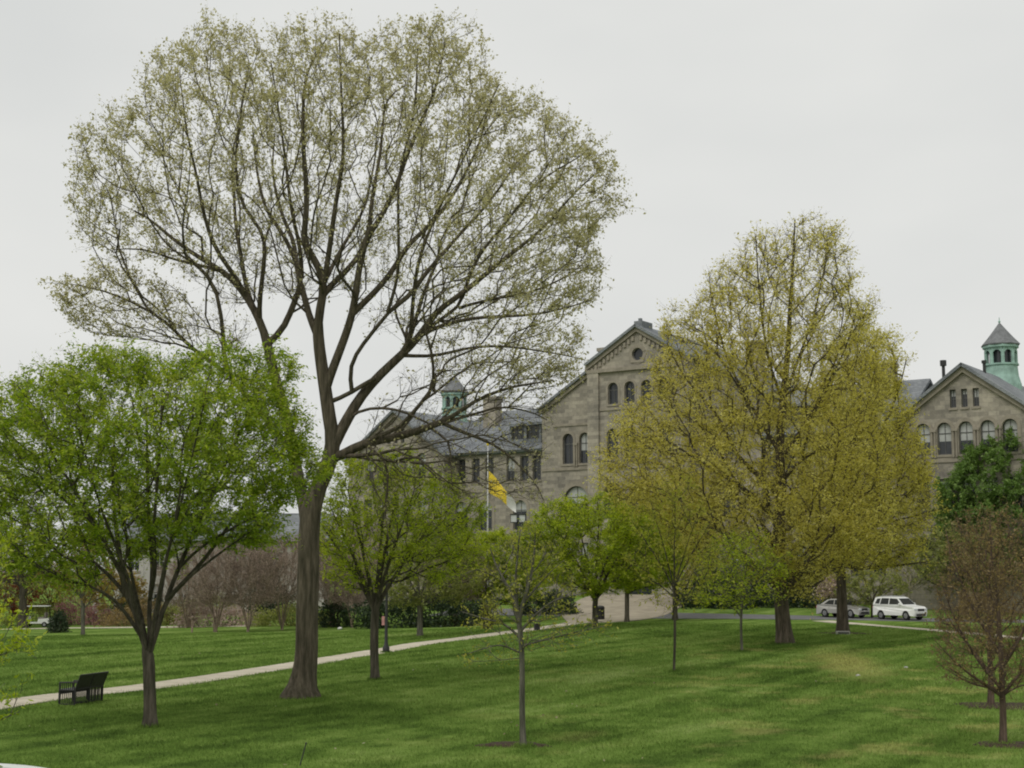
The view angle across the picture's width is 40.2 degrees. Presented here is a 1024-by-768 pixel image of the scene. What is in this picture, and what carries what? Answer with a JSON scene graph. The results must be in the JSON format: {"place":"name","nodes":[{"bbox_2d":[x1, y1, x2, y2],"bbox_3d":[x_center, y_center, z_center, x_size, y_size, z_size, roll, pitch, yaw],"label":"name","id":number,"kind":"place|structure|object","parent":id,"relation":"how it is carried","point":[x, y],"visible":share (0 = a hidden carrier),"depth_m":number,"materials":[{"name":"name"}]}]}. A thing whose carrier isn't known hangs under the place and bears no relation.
{"place":"outdoors","nodes":[
{"label":"outdoors","id":0,"kind":"place"},
{"bbox_2d":[0,623,582,709],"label":"path","id":1,"kind":"structure","parent":0,"point":[138,687],"depth_m":51.55,"materials":[{"name":"concrete"}]},
{"bbox_2d":[0,573,1023,767],"bbox_3d":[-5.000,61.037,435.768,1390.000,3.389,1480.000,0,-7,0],"label":"ground","id":2,"kind":"structure","parent":0,"point":[764,610],"depth_m":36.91,"materials":[{"name":"green plant"}]},
{"bbox_2d":[0,562,40,625],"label":"red maple","id":3,"kind":"object","parent":2,"relation":"on","point":[12,607],"visible":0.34,"depth_m":129.78,"materials":[{"name":"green plant"}]},
{"bbox_2d":[0,763,42,767],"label":"kerb","id":4,"kind":"structure","parent":2,"relation":"on","point":[13,766],"depth_m":27.14,"materials":[{"name":"concrete"}]},
{"bbox_2d":[0,441,46,767],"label":"leafy sapling","id":5,"kind":"object","parent":2,"relation":"on","point":[15,645],"visible":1,"depth_m":19.22,"materials":[{"name":"green plant"}]},
{"bbox_2d":[27,605,51,626],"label":"golf cart","id":6,"kind":"object","parent":2,"relation":"on","point":[42,621],"visible":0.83,"depth_m":123.13,"materials":[{"name":"white paint"}]},
{"bbox_2d":[0,599,80,625],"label":"border shrub","id":7,"kind":"object","parent":2,"relation":"on","point":[35,614],"visible":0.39,"depth_m":131.92,"materials":[{"name":"red plant"}]},
{"bbox_2d":[0,443,101,627],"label":"shade tree","id":8,"kind":"object","parent":2,"relation":"on","point":[23,594],"visible":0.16,"depth_m":122.98,"materials":[{"name":"green plant"}]},
{"bbox_2d":[27,562,75,623],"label":"golden tree","id":9,"kind":"object","parent":2,"relation":"on","point":[49,594],"visible":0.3,"depth_m":132.89,"materials":[{"name":"green plant"}]},
{"bbox_2d":[46,608,71,632],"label":"round bush","id":10,"kind":"object","parent":2,"relation":"on","point":[57,625],"visible":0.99,"depth_m":102.75,"materials":[{"name":"green plant"}]},
{"bbox_2d":[54,596,97,624],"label":"azalea bush","id":11,"kind":"object","parent":2,"relation":"on","point":[72,610],"visible":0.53,"depth_m":127.25,"materials":[{"name":"pink plant"}]},
{"bbox_2d":[46,533,119,634],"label":"slender tree","id":12,"kind":"object","parent":2,"relation":"on","point":[82,597],"visible":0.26,"depth_m":89.16,"materials":[{"name":"green plant"}]},
{"bbox_2d":[58,671,108,705],"bbox_3d":[-12.605,8.946,41.218,0.760,0.889,1.404,-2,-8,18],"label":"park bench","id":13,"kind":"object","parent":2,"relation":"on","point":[89,683],"visible":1,"depth_m":40.96,"materials":[{"name":"black metal"}]},
{"bbox_2d":[64,519,115,597],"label":"background tree","id":14,"kind":"object","parent":2,"relation":"on","point":[97,561],"visible":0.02,"depth_m":154.96,"materials":[{"name":"green plant"}]},
{"bbox_2d":[76,601,114,625],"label":"azalea bush","id":15,"kind":"object","parent":2,"relation":"on","point":[88,612],"visible":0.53,"depth_m":124.73,"materials":[{"name":"pink plant"}]},
{"bbox_2d":[87,568,153,624],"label":"golden tree","id":16,"kind":"object","parent":2,"relation":"on","point":[122,600],"visible":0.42,"depth_m":122.57,"materials":[{"name":"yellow plant"}]},
{"bbox_2d":[97,610,146,625],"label":"bush","id":17,"kind":"object","parent":2,"relation":"on","point":[100,617],"visible":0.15,"depth_m":119.28,"materials":[{"name":"red plant"}]},
{"bbox_2d":[0,625,252,629],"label":"walk","id":18,"kind":"structure","parent":2,"relation":"on","point":[146,627],"depth_m":111.93,"materials":[{"name":"concrete"}]},
{"bbox_2d":[94,596,185,626],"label":"border shrub","id":19,"kind":"object","parent":2,"relation":"on","point":[119,618],"visible":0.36,"depth_m":116.13,"materials":[{"name":"green plant"}]},
{"bbox_2d":[144,603,188,625],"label":"green bush","id":20,"kind":"object","parent":2,"relation":"on","point":[169,611],"visible":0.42,"depth_m":115.36,"materials":[{"name":"green plant"}]},
{"bbox_2d":[0,330,342,726],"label":"zelkova tree","id":21,"kind":"object","parent":2,"relation":"on","point":[30,415],"visible":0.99,"depth_m":34.54,"materials":[{"name":"green plant"}]},
{"bbox_2d":[154,560,222,627],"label":"crape myrtle","id":22,"kind":"object","parent":2,"relation":"on","point":[187,603],"visible":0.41,"depth_m":107.12,"materials":[{"name":"brown plant"}]},
{"bbox_2d":[169,590,237,615],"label":"foundation bush","id":23,"kind":"object","parent":2,"relation":"on","point":[207,605],"visible":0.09,"depth_m":143.91,"materials":[{"name":"green plant"}]},
{"bbox_2d":[91,513,333,617],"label":"pale building","id":24,"kind":"structure","parent":2,"relation":"on","point":[293,518],"depth_m":148.76,"materials":[{"name":"grey stone"}]},
{"bbox_2d":[169,542,264,631],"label":"crape myrtle","id":25,"kind":"object","parent":2,"relation":"on","point":[206,598],"visible":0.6,"depth_m":95.78,"materials":[{"name":"brown plant"}]},
{"bbox_2d":[166,601,270,627],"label":"border shrub","id":26,"kind":"object","parent":2,"relation":"on","point":[206,611],"visible":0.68,"depth_m":108.22,"materials":[{"name":"green plant"}]},
{"bbox_2d":[203,542,292,631],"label":"crape myrtle","id":27,"kind":"object","parent":2,"relation":"on","point":[273,568],"visible":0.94,"depth_m":94.77,"materials":[{"name":"brown plant"}]},
{"bbox_2d":[244,532,282,621],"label":"conifer","id":28,"kind":"object","parent":2,"relation":"on","point":[270,606],"visible":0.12,"depth_m":116.04,"materials":[{"name":"green plant"}]},
{"bbox_2d":[232,530,333,629],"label":"crape myrtle","id":29,"kind":"object","parent":2,"relation":"on","point":[287,596],"visible":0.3,"depth_m":98.90,"materials":[{"name":"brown plant"}]},
{"bbox_2d":[242,601,341,626],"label":"border shrub","id":30,"kind":"object","parent":2,"relation":"on","point":[262,620],"visible":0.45,"depth_m":106.14,"materials":[{"name":"green plant"}]},
{"bbox_2d":[290,544,371,622],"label":"crape myrtle","id":31,"kind":"object","parent":2,"relation":"on","point":[322,592],"visible":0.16,"depth_m":104.19,"materials":[{"name":"brown plant"}]},
{"bbox_2d":[318,592,353,627],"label":"round bush","id":32,"kind":"object","parent":2,"relation":"on","point":[336,621],"visible":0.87,"depth_m":102.35,"materials":[{"name":"green plant"}]},
{"bbox_2d":[321,504,355,593],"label":"background tree","id":33,"kind":"object","parent":2,"relation":"on","point":[336,528],"visible":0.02,"depth_m":158.66,"materials":[{"name":"green plant"}]},
{"bbox_2d":[36,3,645,698],"bbox_3d":[-5.088,-0.997,43.726,18.634,21.674,13.741,0,-7,0],"label":"elm tree","id":34,"kind":"object","parent":2,"relation":"on","point":[302,681],"visible":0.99,"depth_m":42.91,"materials":[{"name":"green plant"}]},
{"bbox_2d":[319,549,382,627],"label":"crape myrtle","id":35,"kind":"object","parent":2,"relation":"on","point":[357,599],"visible":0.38,"depth_m":100.33,"materials":[{"name":"brown plant"}]},
{"bbox_2d":[320,508,389,607],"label":"background tree","id":36,"kind":"object","parent":2,"relation":"on","point":[358,541],"visible":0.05,"depth_m":126.50,"materials":[{"name":"green plant"}]},
{"bbox_2d":[382,551,389,651],"bbox_3d":[-5.787,9.824,64.092,0.424,5.100,0.320,4,-9,-30],"label":"lamp post","id":37,"kind":"object","parent":2,"relation":"on","point":[386,647],"visible":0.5,"depth_m":63.94,"materials":[{"name":"metal"}]},
{"bbox_2d":[319,441,495,679],"bbox_3d":[-3.957,6.208,48.749,6.792,8.556,5.576,0,-7,0],"label":"young green tree","id":38,"kind":"object","parent":2,"relation":"on","point":[375,598],"visible":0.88,"depth_m":48.41,"materials":[{"name":"green plant"}]},
{"bbox_2d":[342,587,503,628],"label":"clipped hedge","id":39,"kind":"object","parent":2,"relation":"on","point":[441,607],"visible":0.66,"depth_m":97.33,"materials":[{"name":"green plant"}]},
{"bbox_2d":[375,500,476,589],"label":"background tree","id":40,"kind":"object","parent":2,"relation":"on","point":[422,532],"visible":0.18,"depth_m":131.22,"materials":[{"name":"green plant"}]},
{"bbox_2d":[373,528,484,635],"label":"pale green tree","id":41,"kind":"object","parent":2,"relation":"on","point":[421,598],"visible":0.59,"depth_m":79.47,"materials":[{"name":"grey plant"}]},
{"bbox_2d":[414,544,495,620],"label":"crape myrtle","id":42,"kind":"object","parent":2,"relation":"on","point":[472,591],"visible":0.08,"depth_m":101.95,"materials":[{"name":"brown plant"}]},
{"bbox_2d":[486,444,488,592],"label":"flagpole","id":43,"kind":"object","parent":2,"relation":"on","point":[487,491],"visible":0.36,"depth_m":109.79,"materials":[{"name":"grey metal"}]},
{"bbox_2d":[489,472,515,511],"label":"flag","id":44,"kind":"object","parent":43,"relation":"attached to","point":[509,502],"visible":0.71,"depth_m":109.79,"materials":[{"name":"yellow fabric"}]},
{"bbox_2d":[477,592,500,628],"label":"leafy bush","id":45,"kind":"object","parent":2,"relation":"on","point":[485,607],"visible":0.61,"depth_m":86.66,"materials":[{"name":"green plant"}]},
{"bbox_2d":[434,524,553,607],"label":"dense green tree","id":46,"kind":"object","parent":2,"relation":"on","point":[486,543],"visible":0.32,"depth_m":103.43,"materials":[{"name":"green plant"}]},
{"bbox_2d":[475,741,551,747],"bbox_3d":[0.018,7.923,30.820,1.771,0.063,0.934,0,-7,0],"label":"mulch bed","id":47,"kind":"object","parent":2,"relation":"on","point":[497,744],"visible":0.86,"depth_m":30.58,"materials":[{"name":"brown soil"}]},
{"bbox_2d":[454,509,618,745],"bbox_3d":[0.495,5.456,30.784,3.704,5.420,1.940,0,-7,0],"label":"sapling tree","id":48,"kind":"object","parent":47,"relation":"in","point":[516,609],"visible":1,"depth_m":30.75,"materials":[{"name":"green plant"}]},
{"bbox_2d":[510,514,525,597],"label":"lamp post","id":49,"kind":"object","parent":2,"relation":"on","point":[513,518],"visible":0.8,"depth_m":109.47,"materials":[{"name":"metal"}]},
{"bbox_2d":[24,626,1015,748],"bbox_3d":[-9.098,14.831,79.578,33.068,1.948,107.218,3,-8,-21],"label":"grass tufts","id":50,"kind":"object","parent":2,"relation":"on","point":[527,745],"visible":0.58,"depth_m":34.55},
{"bbox_2d":[519,589,583,614],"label":"clipped hedge","id":51,"kind":"object","parent":2,"relation":"on","point":[549,599],"visible":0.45,"depth_m":110.21,"materials":[{"name":"green plant"}]},
{"bbox_2d":[514,485,669,627],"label":"round green tree","id":52,"kind":"object","parent":2,"relation":"on","point":[556,527],"visible":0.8,"depth_m":82.10,"materials":[{"name":"green plant"}]},
{"bbox_2d":[560,594,684,623],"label":"forecourt","id":53,"kind":"structure","parent":2,"relation":"on","point":[614,606],"depth_m":113.65,"materials":[{"name":"beige concrete"}]},
{"bbox_2d":[598,605,604,618],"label":"litter bin","id":54,"kind":"object","parent":53,"relation":"on","point":[601,608],"visible":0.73,"depth_m":104.68,"materials":[{"name":"black metal"}]},
{"bbox_2d":[592,507,687,621],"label":"round green tree","id":55,"kind":"object","parent":2,"relation":"on","point":[627,593],"visible":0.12,"depth_m":99.72,"materials":[{"name":"green plant"}]},
{"bbox_2d":[615,463,726,669],"bbox_3d":[5.849,6.739,50.885,4.237,7.820,3.269,0,-7,0],"label":"thin tree","id":56,"kind":"object","parent":2,"relation":"on","point":[674,583],"visible":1,"depth_m":50.85,"materials":[{"name":"green plant"}]},
{"bbox_2d":[639,485,721,619],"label":"background tree","id":57,"kind":"object","parent":2,"relation":"on","point":[687,571],"visible":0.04,"depth_m":104.68,"materials":[{"name":"green plant"}]},
{"bbox_2d":[635,467,728,604],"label":"background tree","id":58,"kind":"object","parent":2,"relation":"on","point":[684,505],"visible":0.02,"depth_m":115.89,"materials":[{"name":"green plant"}]},
{"bbox_2d":[342,318,1023,612],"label":"stone building","id":59,"kind":"structure","parent":2,"relation":"on","point":[960,402],"depth_m":137.28,"materials":[{"name":"grey stone"}]},
{"bbox_2d":[363,456,375,480],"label":"window","id":60,"kind":"structure","parent":59,"relation":"in","point":[371,474],"depth_m":155.13,"materials":[{"name":"grey glass"}]},
{"bbox_2d":[415,450,427,479],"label":"window","id":61,"kind":"structure","parent":59,"relation":"in","point":[420,451],"depth_m":150.93,"materials":[{"name":"beige glass"}]},
{"bbox_2d":[459,459,465,484],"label":"window","id":62,"kind":"structure","parent":59,"relation":"in","point":[463,461],"depth_m":150.45,"materials":[{"name":"black glass"}]},
{"bbox_2d":[455,499,469,532],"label":"window","id":63,"kind":"structure","parent":59,"relation":"in","point":[462,501],"depth_m":149.68,"materials":[{"name":"beige glass"}]},
{"bbox_2d":[470,459,480,484],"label":"window","id":64,"kind":"structure","parent":59,"relation":"in","point":[476,464],"depth_m":149.32,"materials":[{"name":"black glass"}]},
{"bbox_2d":[476,498,494,532],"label":"window","id":65,"kind":"structure","parent":59,"relation":"in","point":[491,521],"depth_m":147.72,"materials":[{"name":"beige glass"}]},
{"bbox_2d":[505,457,515,482],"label":"window","id":66,"kind":"structure","parent":59,"relation":"in","point":[511,476],"depth_m":146.75,"materials":[{"name":"grey glass"}]},
{"bbox_2d":[510,497,529,531],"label":"window","id":67,"kind":"structure","parent":59,"relation":"in","point":[523,503],"depth_m":145.43,"materials":[{"name":"beige glass"}]},
{"bbox_2d":[519,456,527,482],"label":"window","id":68,"kind":"structure","parent":59,"relation":"in","point":[524,461],"depth_m":145.79,"materials":[{"name":"black glass"}]},
{"bbox_2d":[534,455,541,481],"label":"window","id":69,"kind":"structure","parent":59,"relation":"in","point":[537,465],"depth_m":144.90,"materials":[{"name":"black glass"}]},
{"bbox_2d":[560,431,575,466],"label":"window","id":70,"kind":"structure","parent":59,"relation":"in","point":[569,439],"depth_m":142.34,"materials":[{"name":"beige glass"}]},
{"bbox_2d":[560,481,587,519],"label":"window","id":71,"kind":"structure","parent":59,"relation":"in","point":[579,487],"depth_m":141.27,"materials":[{"name":"beige glass"}]},
{"bbox_2d":[577,430,587,464],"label":"window","id":72,"kind":"structure","parent":59,"relation":"in","point":[584,444],"depth_m":141.30,"materials":[{"name":"clear glass"}]},
{"bbox_2d":[604,426,620,460],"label":"window","id":73,"kind":"structure","parent":59,"relation":"in","point":[613,428],"depth_m":137.76,"materials":[{"name":"clear glass"}]},
{"bbox_2d":[606,380,619,406],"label":"window","id":74,"kind":"structure","parent":59,"relation":"in","point":[614,390],"depth_m":138.23,"materials":[{"name":"clear glass"}]},
{"bbox_2d":[622,379,636,405],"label":"window","id":75,"kind":"structure","parent":59,"relation":"in","point":[631,385],"depth_m":137.17,"materials":[{"name":"clear glass"}]},
{"bbox_2d":[629,344,645,363],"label":"window","id":76,"kind":"structure","parent":59,"relation":"in","point":[638,353],"depth_m":137.05,"materials":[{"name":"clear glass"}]},
{"bbox_2d":[624,582,656,594],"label":"window","id":77,"kind":"structure","parent":59,"relation":"in","point":[634,592],"depth_m":133.96,"materials":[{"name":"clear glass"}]},
{"bbox_2d":[639,377,653,403],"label":"window","id":78,"kind":"structure","parent":59,"relation":"in","point":[647,387],"depth_m":136.17,"materials":[{"name":"clear glass"}]},
{"bbox_2d":[704,475,740,516],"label":"window","id":79,"kind":"structure","parent":59,"relation":"in","point":[734,505],"depth_m":131.87,"materials":[{"name":"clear glass"}]},
{"bbox_2d":[912,420,933,457],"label":"window","id":80,"kind":"structure","parent":59,"relation":"in","point":[926,424],"depth_m":119.98,"materials":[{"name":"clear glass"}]},
{"bbox_2d":[933,419,955,458],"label":"window","id":81,"kind":"structure","parent":59,"relation":"in","point":[944,430],"depth_m":119.04,"materials":[{"name":"clear glass"}]},
{"bbox_2d":[948,390,957,409],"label":"window","id":82,"kind":"structure","parent":59,"relation":"in","point":[953,392],"depth_m":118.99,"materials":[{"name":"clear glass"}]},
{"bbox_2d":[960,389,968,409],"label":"window","id":83,"kind":"structure","parent":59,"relation":"in","point":[964,391],"depth_m":118.47,"materials":[{"name":"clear glass"}]},
{"bbox_2d":[955,418,976,455],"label":"window","id":84,"kind":"structure","parent":59,"relation":"in","point":[966,432],"depth_m":118.06,"materials":[{"name":"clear glass"}]},
{"bbox_2d":[971,388,980,408],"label":"window","id":85,"kind":"structure","parent":59,"relation":"in","point":[976,390],"depth_m":117.92,"materials":[{"name":"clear glass"}]},
{"bbox_2d":[976,416,998,454],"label":"window","id":86,"kind":"structure","parent":59,"relation":"in","point":[987,427],"depth_m":117.06,"materials":[{"name":"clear glass"}]},
{"bbox_2d":[999,415,1021,453],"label":"window","id":87,"kind":"structure","parent":59,"relation":"in","point":[1012,420],"depth_m":115.89,"materials":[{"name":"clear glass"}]},
{"bbox_2d":[1008,477,1022,515],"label":"window","id":88,"kind":"structure","parent":59,"relation":"in","point":[1019,499],"depth_m":115.10,"materials":[{"name":"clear glass"}]},
{"bbox_2d":[671,564,758,609],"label":"evergreen bush","id":89,"kind":"object","parent":2,"relation":"on","point":[692,604],"visible":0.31,"depth_m":114.47,"materials":[{"name":"green plant"}]},
{"bbox_2d":[681,527,795,649],"bbox_3d":[9.918,9.016,61.333,5.194,5.852,3.723,0,-7,0],"label":"thin tree","id":90,"kind":"object","parent":2,"relation":"on","point":[739,593],"visible":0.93,"depth_m":61.09,"materials":[{"name":"green plant"}]},
{"bbox_2d":[583,207,909,643],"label":"oak tree","id":91,"kind":"object","parent":2,"relation":"on","point":[783,498],"visible":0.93,"depth_m":66.43,"materials":[{"name":"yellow plant"}]},
{"bbox_2d":[743,541,834,608],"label":"evergreen bush","id":92,"kind":"object","parent":2,"relation":"on","point":[797,601],"visible":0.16,"depth_m":116.32,"materials":[{"name":"green plant"}]},
{"bbox_2d":[813,569,848,599],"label":"blossom tree","id":93,"kind":"object","parent":2,"relation":"on","point":[826,593],"visible":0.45,"depth_m":111.97,"materials":[{"name":"beige plant"}]},
{"bbox_2d":[788,318,954,631],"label":"oak tree","id":94,"kind":"object","parent":2,"relation":"on","point":[842,620],"visible":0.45,"depth_m":77.08,"materials":[{"name":"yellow plant"}]},
{"bbox_2d":[833,565,912,617],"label":"green tree","id":95,"kind":"object","parent":2,"relation":"on","point":[867,599],"visible":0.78,"depth_m":104.91,"materials":[{"name":"green plant"}]},
{"bbox_2d":[875,541,947,600],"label":"birch like tree","id":96,"kind":"object","parent":2,"relation":"on","point":[914,583],"visible":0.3,"depth_m":116.51,"materials":[{"name":"brown plant"}]},
{"bbox_2d":[902,513,1023,612],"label":"background tree","id":97,"kind":"object","parent":2,"relation":"on","point":[937,544],"visible":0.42,"depth_m":111.44,"materials":[{"name":"green plant"}]},
{"bbox_2d":[929,424,1023,597],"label":"deep green tree","id":98,"kind":"object","parent":2,"relation":"on","point":[957,477],"visible":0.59,"depth_m":114.95,"materials":[{"name":"green plant"}]},
{"bbox_2d":[955,702,1023,709],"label":"mulch bed","id":99,"kind":"object","parent":2,"relation":"on","point":[1018,704],"visible":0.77,"depth_m":38.74,"materials":[{"name":"brown soil"}]},
{"bbox_2d":[922,515,1023,704],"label":"bronze tree","id":100,"kind":"object","parent":99,"relation":"in","point":[990,698],"visible":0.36,"depth_m":39.21,"materials":[{"name":"brown plant"}]},
{"bbox_2d":[973,741,1023,748],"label":"mulch bed","id":101,"kind":"object","parent":2,"relation":"on","point":[1019,743],"visible":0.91,"depth_m":30.43,"materials":[{"name":"brown soil"}]},
{"bbox_2d":[920,496,1023,742],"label":"bronze tree","id":102,"kind":"object","parent":101,"relation":"in","point":[1002,690],"visible":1,"depth_m":30.93,"materials":[{"name":"brown plant"}]},
{"bbox_2d":[0,0,1023,571],"label":"sky","id":103,"kind":"structure","parent":0,"point":[902,121],"materials":[{"name":"white"}]},
{"bbox_2d":[427,609,1023,622],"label":"road","id":104,"kind":"structure","parent":0,"point":[719,616],"depth_m":105.99,"materials":[{"name":"grey asphalt"}]},
{"bbox_2d":[816,599,869,617],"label":"sedan","id":105,"kind":"object","parent":104,"relation":"on","point":[826,608],"visible":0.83,"depth_m":105.03,"materials":[{"name":"silver metal"}]},
{"bbox_2d":[872,595,926,619],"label":"sport utility car","id":106,"kind":"object","parent":104,"relation":"on","point":[894,607],"visible":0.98,"depth_m":101.82,"materials":[{"name":"white paint"}]},
{"bbox_2d":[817,621,1023,639],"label":"side path","id":107,"kind":"structure","parent":0,"point":[897,627],"depth_m":87.58,"materials":[{"name":"concrete"}]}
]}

